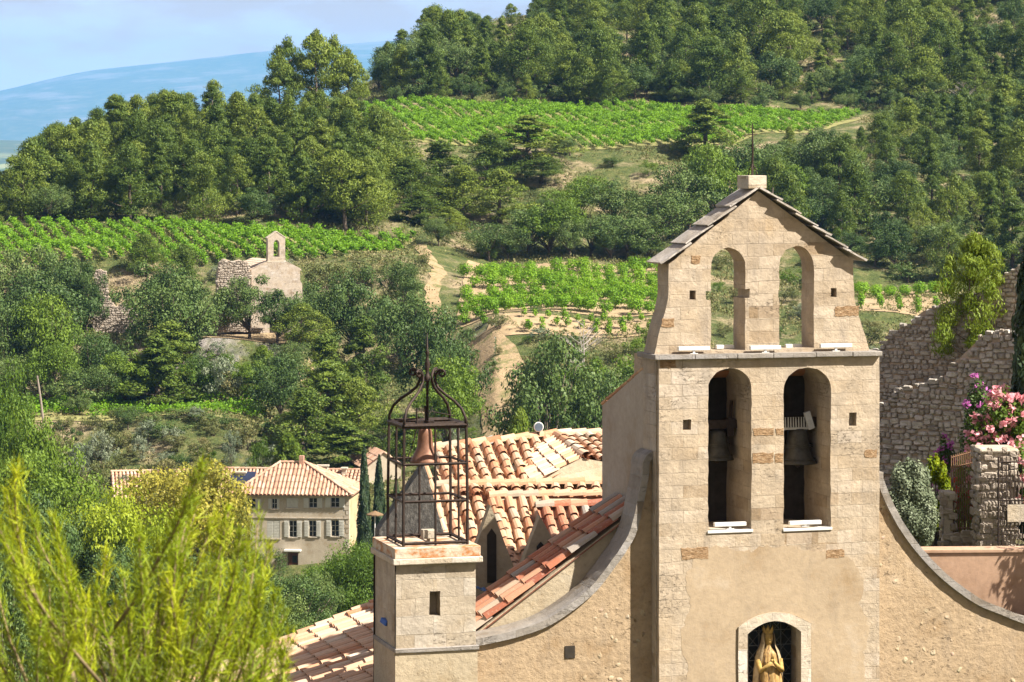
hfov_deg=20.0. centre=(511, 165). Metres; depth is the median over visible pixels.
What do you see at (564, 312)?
grape vine
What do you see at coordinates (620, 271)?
grape vine
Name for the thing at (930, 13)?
pine tree
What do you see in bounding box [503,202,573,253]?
holm oak
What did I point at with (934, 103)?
pine tree
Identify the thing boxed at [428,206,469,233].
pine tree
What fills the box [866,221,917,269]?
holm oak
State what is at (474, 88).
holm oak
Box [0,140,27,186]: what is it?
hill
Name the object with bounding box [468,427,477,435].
bush
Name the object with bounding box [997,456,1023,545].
gate
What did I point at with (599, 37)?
pine tree
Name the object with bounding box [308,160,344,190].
holm oak
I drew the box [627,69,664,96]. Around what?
holm oak
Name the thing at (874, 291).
grape vine
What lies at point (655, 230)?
broadleaf tree
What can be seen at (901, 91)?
pine tree
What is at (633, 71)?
holm oak
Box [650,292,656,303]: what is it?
grape vine
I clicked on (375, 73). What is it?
holm oak
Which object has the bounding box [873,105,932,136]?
holm oak
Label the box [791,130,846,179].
holm oak
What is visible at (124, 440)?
bush
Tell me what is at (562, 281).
grape vine
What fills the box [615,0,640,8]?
holm oak
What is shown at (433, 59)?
pine tree
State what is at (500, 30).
pine tree
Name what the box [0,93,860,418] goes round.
vineyard
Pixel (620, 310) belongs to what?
vineyard soil
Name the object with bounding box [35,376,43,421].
utility pole
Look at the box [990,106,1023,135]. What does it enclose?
holm oak
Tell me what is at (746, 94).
pine tree
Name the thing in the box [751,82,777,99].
bush
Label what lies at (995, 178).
holm oak
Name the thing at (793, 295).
bush
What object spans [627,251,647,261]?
bush
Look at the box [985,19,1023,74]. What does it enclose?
pine tree
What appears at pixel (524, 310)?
grape vine
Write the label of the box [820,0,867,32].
pine tree
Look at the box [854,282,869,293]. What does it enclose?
grape vine
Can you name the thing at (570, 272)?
grape vine
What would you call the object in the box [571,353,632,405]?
bush
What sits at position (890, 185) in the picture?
holm oak
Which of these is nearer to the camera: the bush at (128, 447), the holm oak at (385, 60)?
the bush at (128, 447)
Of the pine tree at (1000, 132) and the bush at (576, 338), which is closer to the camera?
the bush at (576, 338)
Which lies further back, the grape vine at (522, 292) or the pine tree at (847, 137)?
the pine tree at (847, 137)
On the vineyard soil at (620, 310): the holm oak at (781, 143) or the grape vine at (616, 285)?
the grape vine at (616, 285)
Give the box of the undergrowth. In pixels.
[0,0,1023,565]
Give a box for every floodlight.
[677,346,709,353]
[713,521,745,528]
[715,345,733,348]
[749,345,780,352]
[785,344,801,347]
[788,520,821,526]
[819,343,851,350]
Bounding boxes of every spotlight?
[421,529,433,541]
[534,422,543,438]
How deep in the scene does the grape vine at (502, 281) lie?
407.97 m
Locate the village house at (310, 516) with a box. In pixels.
[232,455,359,568]
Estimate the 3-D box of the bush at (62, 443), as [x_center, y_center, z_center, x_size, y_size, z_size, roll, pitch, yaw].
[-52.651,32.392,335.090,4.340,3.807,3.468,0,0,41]
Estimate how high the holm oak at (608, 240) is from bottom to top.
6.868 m
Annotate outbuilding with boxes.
[110,469,191,497]
[220,467,268,496]
[317,464,359,481]
[349,443,405,483]
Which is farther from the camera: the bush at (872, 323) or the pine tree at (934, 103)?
the pine tree at (934, 103)
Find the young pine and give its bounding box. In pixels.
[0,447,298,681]
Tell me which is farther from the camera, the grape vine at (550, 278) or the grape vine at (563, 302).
the grape vine at (550, 278)
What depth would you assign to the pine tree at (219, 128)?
473.95 m
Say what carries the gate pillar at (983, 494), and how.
on the terrain
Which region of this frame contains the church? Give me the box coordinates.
[375,123,1023,681]
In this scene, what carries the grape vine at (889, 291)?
on the vineyard soil at (871, 301)
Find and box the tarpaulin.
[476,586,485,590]
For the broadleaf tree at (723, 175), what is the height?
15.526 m
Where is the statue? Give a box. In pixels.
[753,625,783,681]
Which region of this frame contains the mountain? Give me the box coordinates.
[0,41,412,140]
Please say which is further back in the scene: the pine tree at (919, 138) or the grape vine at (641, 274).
the pine tree at (919, 138)
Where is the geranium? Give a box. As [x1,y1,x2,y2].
[950,460,972,531]
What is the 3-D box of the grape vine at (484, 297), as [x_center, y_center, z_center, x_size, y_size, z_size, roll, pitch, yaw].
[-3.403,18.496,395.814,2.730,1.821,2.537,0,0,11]
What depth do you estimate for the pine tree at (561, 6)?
619.42 m
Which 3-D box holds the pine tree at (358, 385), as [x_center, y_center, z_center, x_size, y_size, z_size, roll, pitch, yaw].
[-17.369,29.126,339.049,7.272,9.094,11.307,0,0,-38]
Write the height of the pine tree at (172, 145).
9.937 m
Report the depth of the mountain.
20618.42 m
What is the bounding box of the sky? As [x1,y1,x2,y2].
[0,0,531,90]
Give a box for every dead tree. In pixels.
[561,320,605,372]
[947,82,974,94]
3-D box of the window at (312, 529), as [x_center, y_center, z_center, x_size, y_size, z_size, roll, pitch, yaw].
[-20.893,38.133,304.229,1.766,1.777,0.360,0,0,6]
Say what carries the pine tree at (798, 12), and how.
on the terrain
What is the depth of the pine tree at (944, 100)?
528.42 m
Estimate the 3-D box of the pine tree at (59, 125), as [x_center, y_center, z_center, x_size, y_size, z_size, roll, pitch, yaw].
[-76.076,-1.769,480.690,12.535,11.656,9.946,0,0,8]
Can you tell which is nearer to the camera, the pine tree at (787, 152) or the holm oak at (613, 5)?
the pine tree at (787, 152)
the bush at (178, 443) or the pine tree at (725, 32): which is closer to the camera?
the bush at (178, 443)
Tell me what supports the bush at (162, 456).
on the terrain
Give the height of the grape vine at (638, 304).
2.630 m
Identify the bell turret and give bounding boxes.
[371,534,482,681]
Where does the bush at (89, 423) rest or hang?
on the terrain
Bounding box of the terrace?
[203,332,286,343]
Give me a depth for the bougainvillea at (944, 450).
78.07 m
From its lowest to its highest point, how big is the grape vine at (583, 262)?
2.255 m
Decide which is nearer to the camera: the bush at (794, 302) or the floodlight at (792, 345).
the floodlight at (792, 345)
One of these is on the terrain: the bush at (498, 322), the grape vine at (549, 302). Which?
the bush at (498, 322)
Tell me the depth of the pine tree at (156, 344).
355.77 m
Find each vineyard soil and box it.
[0,225,414,261]
[20,395,271,423]
[382,105,860,148]
[455,260,656,328]
[477,313,651,347]
[859,287,949,315]
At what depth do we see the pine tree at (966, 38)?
582.39 m
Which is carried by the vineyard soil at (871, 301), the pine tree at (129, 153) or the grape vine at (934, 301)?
the grape vine at (934, 301)
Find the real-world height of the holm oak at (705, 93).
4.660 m
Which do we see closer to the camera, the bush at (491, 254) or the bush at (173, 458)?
the bush at (173, 458)
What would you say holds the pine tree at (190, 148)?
on the terrain
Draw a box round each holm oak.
[0,242,64,325]
[0,265,102,340]
[0,295,45,383]
[0,353,36,395]
[0,486,83,621]
[0,537,61,681]
[24,247,90,309]
[27,183,73,219]
[51,509,165,648]
[53,327,133,391]
[60,362,132,405]
[62,395,92,414]
[68,260,109,330]
[69,539,215,655]
[107,260,211,330]
[110,405,145,429]
[113,355,179,399]
[119,272,224,350]
[165,552,291,659]
[176,321,204,363]
[176,351,225,398]
[180,583,316,656]
[210,273,288,338]
[234,187,274,222]
[240,546,290,589]
[248,354,308,383]
[249,354,307,416]
[256,288,305,341]
[262,573,340,634]
[269,340,311,365]
[281,284,349,352]
[288,167,340,219]
[289,567,345,619]
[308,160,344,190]
[314,264,388,362]
[325,96,338,119]
[366,60,390,90]
[367,287,456,372]
[368,48,405,70]
[369,255,424,309]
[370,41,424,86]
[371,39,408,64]
[381,69,412,90]
[386,85,405,100]
[390,301,475,413]
[405,35,460,61]
[406,31,437,49]
[407,21,453,45]
[415,339,494,438]
[421,216,455,245]
[436,39,482,83]
[448,73,469,95]
[453,8,480,28]
[460,43,500,76]
[461,81,486,98]
[461,221,530,260]
[482,331,601,441]
[485,232,532,258]
[492,73,516,87]
[495,84,519,102]
[496,46,526,76]
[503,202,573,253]
[514,198,557,206]
[527,8,552,25]
[545,214,591,256]
[547,368,620,436]
[550,56,582,80]
[550,135,591,155]
[560,212,638,256]
[567,31,585,53]
[576,179,648,221]
[576,364,630,424]
[585,221,627,258]
[594,209,682,260]
[601,157,623,166]
[602,2,629,24]
[610,61,653,98]
[611,30,626,55]
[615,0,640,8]
[622,38,655,57]
[623,186,705,244]
[626,236,665,257]
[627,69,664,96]
[636,51,674,71]
[643,158,726,228]
[659,85,688,103]
[664,0,687,11]
[685,71,714,87]
[692,87,722,101]
[707,0,718,9]
[709,137,798,184]
[718,38,752,70]
[724,1,750,26]
[725,46,760,80]
[748,50,801,94]
[748,93,769,107]
[763,139,800,157]
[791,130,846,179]
[791,137,804,150]
[791,194,846,227]
[792,90,810,109]
[795,149,825,173]
[796,126,842,150]
[797,166,821,200]
[800,66,836,98]
[801,0,838,28]
[802,171,840,200]
[816,199,834,225]
[820,0,856,21]
[825,148,876,182]
[833,93,858,106]
[834,69,866,91]
[834,231,869,252]
[838,170,893,223]
[839,42,885,69]
[839,53,878,79]
[850,237,899,265]
[851,75,887,97]
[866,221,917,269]
[867,210,909,244]
[869,157,918,185]
[873,88,904,108]
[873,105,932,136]
[877,175,928,218]
[898,132,916,157]
[904,75,947,94]
[911,103,933,122]
[914,221,973,254]
[920,152,966,177]
[923,133,963,160]
[927,113,953,134]
[935,93,969,122]
[937,182,975,212]
[941,214,977,237]
[950,234,1006,268]
[962,170,1021,195]
[965,22,1009,62]
[965,93,992,122]
[967,26,990,41]
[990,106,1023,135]
[993,0,1023,24]
[998,203,1023,226]
[1010,78,1023,105]
[1015,66,1023,81]
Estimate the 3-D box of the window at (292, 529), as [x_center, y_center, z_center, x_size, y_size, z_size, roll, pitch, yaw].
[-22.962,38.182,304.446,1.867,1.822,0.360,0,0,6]
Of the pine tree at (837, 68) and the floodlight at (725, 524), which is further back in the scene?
the pine tree at (837, 68)
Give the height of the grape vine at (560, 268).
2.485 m
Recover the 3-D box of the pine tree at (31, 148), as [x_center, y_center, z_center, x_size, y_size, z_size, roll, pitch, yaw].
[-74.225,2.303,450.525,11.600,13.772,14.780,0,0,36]
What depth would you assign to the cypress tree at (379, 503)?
290.68 m
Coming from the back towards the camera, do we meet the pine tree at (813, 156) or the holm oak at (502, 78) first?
the holm oak at (502, 78)
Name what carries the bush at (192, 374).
on the terrain
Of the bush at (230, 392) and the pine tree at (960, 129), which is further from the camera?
the pine tree at (960, 129)
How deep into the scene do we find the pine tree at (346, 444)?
326.95 m
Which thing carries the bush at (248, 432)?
on the terrain
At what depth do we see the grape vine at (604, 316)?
381.32 m
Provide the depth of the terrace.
383.57 m
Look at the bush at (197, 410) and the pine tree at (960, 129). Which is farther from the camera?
the pine tree at (960, 129)
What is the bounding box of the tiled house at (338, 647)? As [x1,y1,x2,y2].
[176,599,372,681]
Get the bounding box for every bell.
[407,406,454,462]
[708,400,736,463]
[784,411,816,466]
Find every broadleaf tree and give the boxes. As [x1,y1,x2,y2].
[0,350,40,463]
[0,403,62,511]
[0,437,107,617]
[11,290,95,386]
[16,339,81,406]
[100,349,154,403]
[195,350,238,384]
[230,360,275,397]
[408,355,488,441]
[513,196,586,255]
[536,174,611,216]
[609,358,633,387]
[624,225,666,236]
[682,141,755,210]
[734,159,811,194]
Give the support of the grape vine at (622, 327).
on the vineyard soil at (507, 328)
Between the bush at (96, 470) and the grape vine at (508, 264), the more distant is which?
the grape vine at (508, 264)
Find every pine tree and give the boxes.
[0,137,77,218]
[0,156,51,219]
[0,187,14,220]
[5,127,62,180]
[36,136,53,181]
[36,148,80,213]
[38,123,64,137]
[45,120,64,148]
[45,123,104,182]
[52,158,93,220]
[59,118,121,183]
[61,117,87,151]
[67,148,113,224]
[71,139,109,211]
[76,153,106,201]
[81,141,109,180]
[83,106,119,139]
[90,142,157,219]
[97,119,119,146]
[98,121,124,158]
[99,125,109,168]
[99,156,133,216]
[103,93,129,137]
[107,115,154,191]
[109,107,154,178]
[110,94,150,127]
[110,96,126,122]
[110,140,156,194]
[113,156,141,210]
[117,232,172,276]
[119,332,202,406]
[133,319,205,406]
[139,118,188,188]
[140,141,182,188]
[141,91,156,117]
[144,105,173,126]
[145,138,175,198]
[145,155,178,218]
[146,89,202,147]
[147,95,158,120]
[155,87,177,120]
[155,113,178,145]
[160,243,203,291]
[162,137,236,200]
[168,133,190,190]
[173,110,204,144]
[173,151,230,225]
[175,129,199,177]
[176,154,221,209]
[178,92,199,121]
[181,106,236,136]
[181,122,228,189]
[185,91,200,113]
[197,84,224,121]
[199,79,227,117]
[199,121,237,169]
[203,101,235,146]
[212,128,247,171]
[214,146,248,199]
[215,154,256,214]
[216,136,277,191]
[223,91,255,138]
[224,102,236,131]
[232,103,279,146]
[232,125,252,166]
[244,53,303,103]
[245,94,265,132]
[246,91,264,105]
[246,97,267,134]
[247,125,296,174]
[249,136,295,206]
[249,345,273,369]
[253,125,276,171]
[254,96,282,129]
[260,137,290,198]
[260,385,350,456]
[261,33,324,96]
[268,301,334,346]
[269,432,305,464]
[271,92,302,144]
[274,148,327,211]
[275,132,295,194]
[280,112,310,164]
[280,360,391,441]
[281,117,307,185]
[282,28,348,95]
[282,150,322,222]
[288,331,350,412]
[291,135,329,169]
[294,91,324,114]
[295,103,330,145]
[296,100,313,120]
[304,420,375,470]
[307,149,389,231]
[308,32,368,99]
[309,117,333,169]
[310,89,331,126]
[316,131,373,216]
[318,49,370,98]
[321,98,355,125]
[324,126,346,150]
[329,97,366,152]
[330,376,402,443]
[333,133,419,205]
[333,145,392,217]
[334,108,360,146]
[336,156,392,226]
[336,313,394,400]
[343,91,360,112]
[348,128,398,189]
[352,106,424,183]
[356,100,368,130]
[357,412,417,461]
[362,133,424,201]
[362,149,399,210]
[367,103,404,141]
[372,111,423,162]
[380,44,417,97]
[380,191,448,224]
[381,126,428,168]
[382,40,393,67]
[386,417,440,462]
[388,155,453,203]
[392,28,416,60]
[402,2,455,49]
[403,139,473,192]
[405,52,448,80]
[408,23,449,92]
[416,7,426,34]
[425,66,452,98]
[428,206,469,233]
[432,163,490,213]
[434,7,475,74]
[443,131,540,180]
[451,18,489,51]
[451,167,544,223]
[455,9,477,41]
[459,25,478,79]
[466,36,496,93]
[466,57,483,83]
[470,14,489,35]
[474,15,497,41]
[476,18,492,47]
[484,41,505,87]
[488,24,561,91]
[492,18,559,86]
[493,15,510,68]
[494,114,591,160]
[497,3,523,27]
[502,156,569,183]
[506,407,534,440]
[511,73,538,100]
[515,59,548,92]
[526,0,549,18]
[530,11,578,71]
[531,28,561,88]
[539,41,602,101]
[541,0,617,26]
[548,9,565,47]
[549,0,571,21]
[553,0,577,35]
[556,28,577,54]
[565,0,587,31]
[567,0,620,33]
[568,26,633,94]
[571,57,602,103]
[572,1,620,38]
[572,17,622,62]
[582,69,610,98]
[589,25,630,91]
[589,59,641,104]
[608,0,642,39]
[617,0,676,40]
[622,19,679,92]
[626,0,646,25]
[634,14,683,68]
[635,0,680,50]
[638,12,649,41]
[648,54,661,83]
[651,60,687,102]
[662,23,702,73]
[664,1,679,48]
[666,1,719,61]
[668,35,755,99]
[668,98,744,154]
[671,59,694,90]
[672,0,682,39]
[679,0,693,24]
[680,0,717,25]
[694,40,734,87]
[695,0,711,38]
[703,6,727,37]
[707,0,736,24]
[710,60,729,92]
[716,0,753,38]
[718,24,734,49]
[719,32,760,96]
[722,17,735,36]
[725,155,808,214]
[727,68,754,103]
[731,0,773,49]
[733,0,799,61]
[750,9,819,54]
[756,10,819,61]
[764,151,808,199]
[769,0,815,31]
[772,65,792,99]
[772,167,814,217]
[779,147,799,169]
[781,125,797,147]
[783,49,804,89]
[786,7,812,48]
[801,139,823,179]
[805,73,820,103]
[807,45,834,81]
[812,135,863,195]
[816,19,841,66]
[819,4,869,51]
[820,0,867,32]
[822,190,857,244]
[825,62,847,96]
[826,156,885,237]
[833,133,865,158]
[836,132,855,163]
[847,0,887,35]
[851,15,888,51]
[852,31,928,104]
[852,125,870,159]
[855,112,911,154]
[856,0,874,15]
[864,122,903,163]
[867,18,885,60]
[870,131,898,180]
[871,110,896,134]
[871,169,940,220]
[878,0,900,31]
[882,5,944,73]
[882,44,961,96]
[883,0,926,48]
[889,96,930,143]
[889,100,896,115]
[892,78,911,104]
[896,128,957,177]
[902,125,939,169]
[904,200,946,249]
[909,88,957,144]
[913,5,961,43]
[918,142,946,211]
[919,0,959,20]
[920,17,963,85]
[923,223,965,278]
[929,172,985,232]
[930,0,953,25]
[933,92,953,132]
[936,17,973,72]
[936,36,955,77]
[937,85,979,152]
[939,93,974,161]
[945,0,989,32]
[946,59,996,100]
[949,170,1004,219]
[950,14,989,80]
[950,49,982,93]
[962,108,992,166]
[962,128,992,175]
[966,93,993,137]
[967,39,1004,74]
[972,178,1007,245]
[975,0,993,21]
[982,218,1010,262]
[983,54,1007,91]
[984,19,1023,78]
[984,88,1012,152]
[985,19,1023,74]
[986,76,1021,106]
[987,124,1016,177]
[987,125,1023,169]
[988,165,1018,228]
[989,75,1020,131]
[990,119,1023,191]
[990,194,1023,272]
[1000,52,1016,80]
[1009,84,1023,150]
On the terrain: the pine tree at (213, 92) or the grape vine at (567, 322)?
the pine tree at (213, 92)
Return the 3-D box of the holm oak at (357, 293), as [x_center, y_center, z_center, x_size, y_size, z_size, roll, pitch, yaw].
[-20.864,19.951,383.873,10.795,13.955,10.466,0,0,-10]
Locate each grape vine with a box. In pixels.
[456,300,471,314]
[456,312,470,322]
[457,262,473,275]
[458,288,473,300]
[459,284,472,293]
[464,294,481,306]
[467,275,483,286]
[469,303,487,317]
[472,263,488,277]
[474,291,485,301]
[478,295,491,304]
[479,312,487,323]
[480,273,498,285]
[480,295,500,312]
[485,267,500,279]
[485,285,498,291]
[485,286,500,296]
[486,261,502,274]
[490,289,508,300]
[493,305,498,314]
[496,276,508,285]
[497,294,516,309]
[498,266,514,279]
[500,261,513,270]
[500,284,514,292]
[503,287,516,297]
[508,293,521,302]
[510,272,524,284]
[511,262,522,269]
[513,281,528,292]
[514,298,525,308]
[515,288,528,296]
[520,268,537,283]
[520,307,527,314]
[521,261,538,272]
[522,293,531,305]
[524,319,533,329]
[525,278,543,289]
[526,266,540,279]
[527,294,543,307]
[528,285,542,296]
[532,308,537,315]
[535,268,549,280]
[536,265,550,272]
[536,288,548,298]
[539,272,558,288]
[541,296,555,308]
[543,284,555,292]
[548,286,563,297]
[549,256,563,267]
[550,263,567,273]
[553,271,566,281]
[553,314,559,324]
[554,294,570,307]
[556,279,569,286]
[556,282,566,288]
[560,306,567,317]
[561,282,579,297]
[562,258,579,270]
[563,315,571,325]
[566,269,577,277]
[567,274,584,287]
[570,294,588,309]
[573,279,587,290]
[574,256,591,270]
[577,266,593,278]
[577,287,592,295]
[578,319,584,327]
[579,273,596,289]
[582,294,599,310]
[583,282,600,292]
[583,291,600,301]
[588,313,593,321]
[590,262,602,272]
[591,269,602,278]
[592,318,600,326]
[592,325,598,333]
[593,279,602,287]
[593,287,606,298]
[597,298,614,311]
[599,284,610,293]
[600,308,608,320]
[601,263,615,272]
[603,269,615,278]
[603,272,620,281]
[603,278,617,286]
[603,285,621,300]
[605,324,612,333]
[606,318,612,325]
[608,290,626,306]
[610,280,626,290]
[614,261,627,269]
[615,275,632,286]
[616,282,635,300]
[617,265,629,275]
[618,316,626,325]
[620,272,633,281]
[620,322,626,333]
[624,295,634,304]
[625,255,643,269]
[626,295,646,313]
[629,282,642,292]
[630,264,645,273]
[631,269,647,280]
[632,278,645,287]
[632,287,648,299]
[634,323,640,332]
[638,312,644,319]
[639,257,653,269]
[641,284,651,296]
[642,299,655,312]
[644,274,657,286]
[645,271,657,278]
[647,287,657,301]
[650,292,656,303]
[854,281,869,288]
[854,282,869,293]
[857,290,865,298]
[858,294,864,306]
[868,284,883,291]
[869,286,882,296]
[876,294,884,305]
[883,286,898,296]
[894,293,902,301]
[896,300,902,308]
[898,284,911,296]
[911,280,928,294]
[913,292,921,304]
[915,302,921,311]
[927,283,939,293]
[932,296,940,305]
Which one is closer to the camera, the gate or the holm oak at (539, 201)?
the gate
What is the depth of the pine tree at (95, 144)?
461.29 m
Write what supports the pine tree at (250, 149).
on the terrain
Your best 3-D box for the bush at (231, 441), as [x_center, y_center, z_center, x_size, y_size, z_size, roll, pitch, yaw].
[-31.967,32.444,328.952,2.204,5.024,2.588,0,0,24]
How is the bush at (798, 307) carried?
on the terrain
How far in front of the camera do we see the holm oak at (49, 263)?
387.03 m
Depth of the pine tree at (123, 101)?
501.75 m
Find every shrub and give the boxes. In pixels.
[300,543,367,614]
[304,536,372,613]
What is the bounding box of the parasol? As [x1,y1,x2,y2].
[366,511,382,536]
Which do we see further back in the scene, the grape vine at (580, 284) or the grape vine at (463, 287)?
the grape vine at (463, 287)
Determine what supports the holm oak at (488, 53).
on the terrain
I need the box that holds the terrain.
[0,0,1023,681]
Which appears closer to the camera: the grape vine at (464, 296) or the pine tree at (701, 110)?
the grape vine at (464, 296)
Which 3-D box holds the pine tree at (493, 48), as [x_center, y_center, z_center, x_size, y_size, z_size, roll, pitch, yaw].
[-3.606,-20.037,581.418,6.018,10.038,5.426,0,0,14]
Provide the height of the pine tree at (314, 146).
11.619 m
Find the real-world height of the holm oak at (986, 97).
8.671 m
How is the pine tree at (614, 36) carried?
on the terrain
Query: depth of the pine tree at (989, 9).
622.48 m
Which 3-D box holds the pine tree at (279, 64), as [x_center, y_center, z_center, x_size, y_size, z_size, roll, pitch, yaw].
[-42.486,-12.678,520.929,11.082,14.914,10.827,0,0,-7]
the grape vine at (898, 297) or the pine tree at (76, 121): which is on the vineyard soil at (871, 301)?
the grape vine at (898, 297)
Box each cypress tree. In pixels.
[356,444,372,566]
[371,454,385,554]
[392,480,399,502]
[1002,248,1023,541]
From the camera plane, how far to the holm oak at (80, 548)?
233.00 m
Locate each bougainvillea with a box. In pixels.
[932,433,956,502]
[954,373,995,492]
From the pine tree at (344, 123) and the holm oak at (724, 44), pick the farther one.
the holm oak at (724, 44)
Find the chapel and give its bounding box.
[245,231,302,332]
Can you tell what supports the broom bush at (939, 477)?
on the terrain
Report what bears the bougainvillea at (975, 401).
on the terrain
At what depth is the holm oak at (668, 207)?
443.91 m
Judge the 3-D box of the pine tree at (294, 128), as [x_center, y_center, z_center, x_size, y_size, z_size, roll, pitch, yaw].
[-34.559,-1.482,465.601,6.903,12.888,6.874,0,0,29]
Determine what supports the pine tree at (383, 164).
on the terrain
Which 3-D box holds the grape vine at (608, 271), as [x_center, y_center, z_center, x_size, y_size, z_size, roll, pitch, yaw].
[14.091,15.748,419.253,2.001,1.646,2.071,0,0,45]
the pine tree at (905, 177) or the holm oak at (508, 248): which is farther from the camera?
the pine tree at (905, 177)
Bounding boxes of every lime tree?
[119,454,255,572]
[208,489,254,577]
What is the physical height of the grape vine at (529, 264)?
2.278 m
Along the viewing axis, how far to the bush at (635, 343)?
365.77 m
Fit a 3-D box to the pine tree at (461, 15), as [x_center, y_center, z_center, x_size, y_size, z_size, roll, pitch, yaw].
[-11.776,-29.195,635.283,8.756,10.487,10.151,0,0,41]
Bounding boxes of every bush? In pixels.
[43,369,99,408]
[50,420,67,431]
[51,429,75,452]
[54,415,76,428]
[61,457,90,475]
[64,427,83,440]
[66,442,88,458]
[67,441,94,475]
[80,473,110,486]
[81,414,108,429]
[86,428,119,468]
[89,462,112,475]
[91,417,123,457]
[94,491,118,503]
[106,409,131,424]
[109,429,132,447]
[109,455,128,467]
[117,475,129,481]
[123,445,141,455]
[128,493,153,504]
[131,420,160,440]
[131,435,155,459]
[135,306,150,323]
[137,412,168,419]
[142,411,161,428]
[144,418,193,437]
[152,458,179,473]
[153,452,174,465]
[160,426,184,442]
[162,434,189,451]
[163,405,211,415]
[167,452,192,470]
[174,354,213,402]
[184,412,231,425]
[185,440,214,461]
[187,406,207,420]
[187,447,216,460]
[188,456,217,473]
[191,352,243,400]
[193,411,219,426]
[196,437,209,443]
[201,421,228,435]
[206,265,217,276]
[209,340,225,357]
[215,370,253,399]
[216,414,240,427]
[221,429,242,466]
[226,451,240,461]
[227,413,272,449]
[232,440,246,450]
[240,457,262,466]
[246,377,279,408]
[247,435,272,469]
[256,418,275,434]
[260,444,276,465]
[264,198,279,214]
[302,262,354,291]
[302,278,321,304]
[335,256,387,285]
[375,432,386,442]
[391,205,413,214]
[404,78,440,96]
[414,254,429,266]
[437,237,452,243]
[439,429,462,441]
[447,318,459,330]
[458,328,473,339]
[463,415,474,424]
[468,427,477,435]
[475,247,497,257]
[483,358,502,372]
[487,314,513,327]
[493,347,502,352]
[519,355,533,363]
[521,336,532,343]
[527,326,551,338]
[528,80,551,98]
[528,305,542,312]
[540,363,591,427]
[547,78,562,88]
[551,81,569,101]
[552,178,567,184]
[552,241,571,253]
[563,332,586,345]
[570,348,587,358]
[570,359,604,372]
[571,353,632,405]
[574,243,586,252]
[597,342,636,360]
[622,337,644,352]
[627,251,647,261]
[639,159,659,175]
[639,326,648,338]
[649,234,665,244]
[711,280,725,290]
[711,322,732,336]
[712,253,730,268]
[724,286,737,298]
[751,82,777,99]
[778,287,800,301]
[779,269,801,283]
[779,327,786,336]
[788,300,798,305]
[788,302,801,316]
[792,276,801,289]
[835,84,860,102]
[855,93,874,108]
[861,318,869,326]
[863,325,888,344]
[865,321,881,331]
[887,262,932,282]
[887,457,940,545]
[903,92,926,106]
[925,453,952,545]
[963,383,1023,503]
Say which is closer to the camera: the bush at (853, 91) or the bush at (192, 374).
the bush at (192, 374)
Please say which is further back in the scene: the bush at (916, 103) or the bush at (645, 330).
the bush at (916, 103)
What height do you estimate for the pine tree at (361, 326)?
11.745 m
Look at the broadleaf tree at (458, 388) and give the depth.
337.20 m
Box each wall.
[92,269,137,334]
[211,258,251,331]
[872,262,1022,402]
[879,329,1017,496]
[921,546,1023,615]
[950,530,973,545]
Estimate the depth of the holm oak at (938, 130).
522.41 m
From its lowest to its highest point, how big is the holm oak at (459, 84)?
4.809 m
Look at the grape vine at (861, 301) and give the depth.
395.77 m
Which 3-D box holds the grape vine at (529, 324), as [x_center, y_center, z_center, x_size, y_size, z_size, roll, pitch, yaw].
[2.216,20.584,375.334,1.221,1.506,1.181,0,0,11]
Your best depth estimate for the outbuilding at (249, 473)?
319.28 m
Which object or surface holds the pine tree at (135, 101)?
on the terrain
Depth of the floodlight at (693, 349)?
65.21 m
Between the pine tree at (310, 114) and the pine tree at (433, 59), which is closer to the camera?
the pine tree at (310, 114)
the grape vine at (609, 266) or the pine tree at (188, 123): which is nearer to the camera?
the grape vine at (609, 266)
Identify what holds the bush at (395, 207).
on the terrain
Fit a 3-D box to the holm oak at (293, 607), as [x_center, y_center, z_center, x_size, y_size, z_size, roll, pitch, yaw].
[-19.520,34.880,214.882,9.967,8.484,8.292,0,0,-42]
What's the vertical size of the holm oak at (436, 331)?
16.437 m
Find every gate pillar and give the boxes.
[937,490,957,545]
[969,444,1023,545]
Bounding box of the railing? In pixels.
[951,450,973,532]
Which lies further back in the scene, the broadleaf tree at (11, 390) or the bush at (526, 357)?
the bush at (526, 357)
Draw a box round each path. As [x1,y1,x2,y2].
[265,340,471,448]
[413,244,452,340]
[465,325,524,432]
[471,372,513,436]
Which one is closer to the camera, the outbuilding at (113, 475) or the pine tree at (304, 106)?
the outbuilding at (113, 475)
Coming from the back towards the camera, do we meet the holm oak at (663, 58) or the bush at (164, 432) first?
the holm oak at (663, 58)
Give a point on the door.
(293, 556)
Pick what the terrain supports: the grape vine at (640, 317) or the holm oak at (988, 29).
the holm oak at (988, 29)
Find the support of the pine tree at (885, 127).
on the terrain
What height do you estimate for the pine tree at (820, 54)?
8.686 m
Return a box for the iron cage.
[386,333,468,546]
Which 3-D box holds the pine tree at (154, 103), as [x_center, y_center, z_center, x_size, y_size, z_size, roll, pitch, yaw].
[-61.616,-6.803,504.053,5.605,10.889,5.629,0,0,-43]
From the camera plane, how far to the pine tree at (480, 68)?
570.52 m
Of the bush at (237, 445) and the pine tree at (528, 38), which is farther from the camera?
the pine tree at (528, 38)
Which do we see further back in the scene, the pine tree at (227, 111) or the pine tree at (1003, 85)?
the pine tree at (1003, 85)
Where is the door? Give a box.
[288,552,297,564]
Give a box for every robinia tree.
[50,492,108,588]
[55,477,174,637]
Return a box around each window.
[242,499,260,509]
[266,520,280,539]
[268,499,278,509]
[284,521,301,537]
[285,498,298,508]
[304,498,321,508]
[304,521,320,537]
[325,498,344,507]
[326,520,343,536]
[748,621,791,681]
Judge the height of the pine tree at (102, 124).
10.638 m
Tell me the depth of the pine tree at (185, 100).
504.47 m
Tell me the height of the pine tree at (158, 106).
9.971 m
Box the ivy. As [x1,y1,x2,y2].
[930,229,1011,359]
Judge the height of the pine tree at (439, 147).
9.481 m

